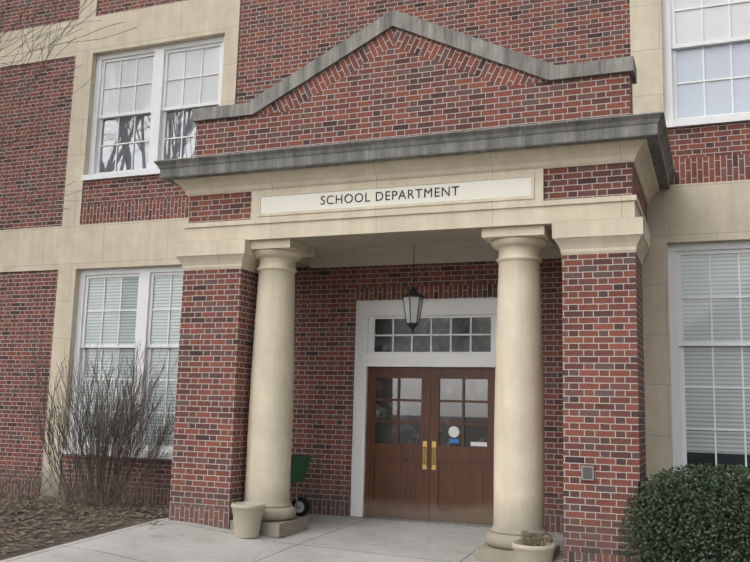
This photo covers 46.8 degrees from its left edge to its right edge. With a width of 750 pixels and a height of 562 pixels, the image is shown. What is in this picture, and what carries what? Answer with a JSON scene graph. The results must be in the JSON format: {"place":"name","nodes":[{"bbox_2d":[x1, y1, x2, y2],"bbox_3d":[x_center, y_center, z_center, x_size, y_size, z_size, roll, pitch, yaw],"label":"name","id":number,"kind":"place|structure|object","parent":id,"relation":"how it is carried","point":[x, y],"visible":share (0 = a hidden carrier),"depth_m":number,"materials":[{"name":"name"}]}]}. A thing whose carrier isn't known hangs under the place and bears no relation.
{"place":"outdoors","nodes":[
{"label":"outdoors","id":0,"kind":"place"},
{"bbox_2d":[0,0,136,210],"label":"tree branches","id":1,"kind":"object","parent":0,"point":[15,65],"visible":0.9,"depth_m":13.66,"materials":[{"name":"brown plant"}]},
{"bbox_2d":[0,493,168,560],"bbox_3d":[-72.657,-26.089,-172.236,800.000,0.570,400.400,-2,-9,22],"label":"ground","id":2,"kind":"structure","parent":0,"point":[64,539],"depth_m":10.21,"materials":[{"name":"soil"}]},
{"bbox_2d":[19,320,177,507],"bbox_3d":[-3.696,1.903,12.362,3.015,2.551,2.548,2,-9,-3],"label":"bare shrub","id":3,"kind":"object","parent":2,"relation":"on","point":[118,433],"visible":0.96,"depth_m":12.15,"materials":[{"name":"brown plant"}]},
{"bbox_2d":[0,514,562,561],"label":"concrete walk","id":4,"kind":"structure","parent":2,"relation":"on","point":[323,538],"depth_m":9.47,"materials":[{"name":"grey concrete"}]},
{"bbox_2d":[231,502,264,538],"bbox_3d":[-1.456,2.730,9.894,0.392,0.370,0.392,-2,-9,22],"label":"planter","id":5,"kind":"object","parent":4,"relation":"on","point":[247,518],"visible":0.98,"depth_m":9.76,"materials":[{"name":"beige ceramic"}]},
{"bbox_2d":[290,455,312,515],"bbox_3d":[-1.452,2.611,11.534,1.078,1.014,0.620,-2,-9,22],"label":"garden cart","id":6,"kind":"object","parent":4,"relation":"on","point":[299,467],"visible":0.25,"depth_m":11.49,"materials":[{"name":"green"}]},
{"bbox_2d":[230,225,559,561],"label":"portico columns","id":7,"kind":"structure","parent":4,"relation":"on","point":[519,457],"depth_m":9.52,"materials":[{"name":"beige stone"}]},
{"bbox_2d":[173,139,659,273],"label":"entablature","id":8,"kind":"structure","parent":7,"relation":"on","point":[500,189],"depth_m":9.96,"materials":[{"name":"beige stone"}]},
{"bbox_2d":[321,186,458,204],"bbox_3d":[0.145,-0.982,9.979,1.700,0.108,0.004,-2,-9,22],"label":"sign lettering","id":9,"kind":"object","parent":8,"relation":"attached to","point":[425,190],"visible":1,"depth_m":9.96,"materials":[{"name":"black"}]},
{"bbox_2d":[154,112,674,188],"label":"cornice","id":10,"kind":"structure","parent":8,"relation":"on","point":[651,127],"depth_m":9.64,"materials":[{"name":"grey stone"}]},
{"bbox_2d":[192,10,636,156],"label":"pediment","id":11,"kind":"structure","parent":10,"relation":"on","point":[392,73],"depth_m":10.17,"materials":[{"name":"red brick"}]},
{"bbox_2d":[189,162,646,222],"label":"brick panels","id":12,"kind":"object","parent":8,"relation":"in","point":[616,179],"visible":0.27,"depth_m":9.30,"materials":[{"name":"red brick"}]},
{"bbox_2d":[168,252,646,561],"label":"brick piers","id":13,"kind":"structure","parent":4,"relation":"on","point":[603,374],"depth_m":9.01,"materials":[{"name":"red brick"}]},
{"bbox_2d":[315,242,555,253],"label":"porch ceiling","id":14,"kind":"structure","parent":13,"relation":"attached to","point":[412,247],"depth_m":11.81,"materials":[{"name":"paint"}]},
{"bbox_2d":[402,245,424,333],"bbox_3d":[0.478,0.036,10.796,0.300,1.260,0.268,-2,-9,22],"label":"hanging lantern","id":15,"kind":"object","parent":14,"relation":"hanging from","point":[413,297],"visible":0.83,"depth_m":10.68,"materials":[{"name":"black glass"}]},
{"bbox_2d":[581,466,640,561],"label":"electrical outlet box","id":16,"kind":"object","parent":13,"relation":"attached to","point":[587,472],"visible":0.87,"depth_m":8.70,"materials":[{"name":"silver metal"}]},
{"bbox_2d":[511,530,555,561],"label":"planter","id":17,"kind":"object","parent":4,"relation":"on","point":[533,549],"visible":1,"depth_m":8.10,"materials":[{"name":"beige ceramic"}]},
{"bbox_2d":[0,457,562,554],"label":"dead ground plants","id":18,"kind":"object","parent":2,"relation":"on","point":[41,498],"visible":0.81,"depth_m":11.22,"materials":[{"name":"brown plant"}]},
{"bbox_2d":[0,0,749,532],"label":"wall","id":19,"kind":"structure","parent":2,"relation":"on","point":[46,254],"depth_m":13.09,"materials":[{"name":"brick"}]},
{"bbox_2d":[60,266,182,459],"bbox_3d":[-3.634,1.237,13.467,2.560,2.935,0.355,-2,-9,22],"label":"window","id":20,"kind":"structure","parent":19,"relation":"attached to","point":[120,311],"depth_m":13.63,"materials":[{"name":"white glass"}]},
{"bbox_2d":[82,36,224,180],"bbox_3d":[-3.530,-2.757,14.067,2.560,2.215,0.355,-2,-9,22],"label":"window","id":21,"kind":"structure","parent":19,"relation":"attached to","point":[146,101],"depth_m":14.13,"materials":[{"name":"white glass"}]},
{"bbox_2d":[350,297,497,526],"bbox_3d":[0.761,1.727,11.701,2.180,2.960,0.270,-2,-9,22],"label":"entrance door","id":22,"kind":"structure","parent":19,"relation":"attached to","point":[423,424],"depth_m":11.66,"materials":[{"name":"brown paint"}]},
{"bbox_2d":[661,0,749,128],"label":"window","id":23,"kind":"structure","parent":19,"relation":"attached to","point":[706,62],"depth_m":11.02,"materials":[{"name":"white glass"}]},
{"bbox_2d":[668,241,749,478],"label":"window","id":24,"kind":"structure","parent":19,"relation":"attached to","point":[709,302],"depth_m":10.48,"materials":[{"name":"white glass"}]},
{"bbox_2d":[618,462,749,561],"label":"boxwood shrub","id":25,"kind":"object","parent":2,"relation":"on","point":[697,515],"visible":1,"depth_m":7.80,"materials":[{"name":"green plant"}]}
]}

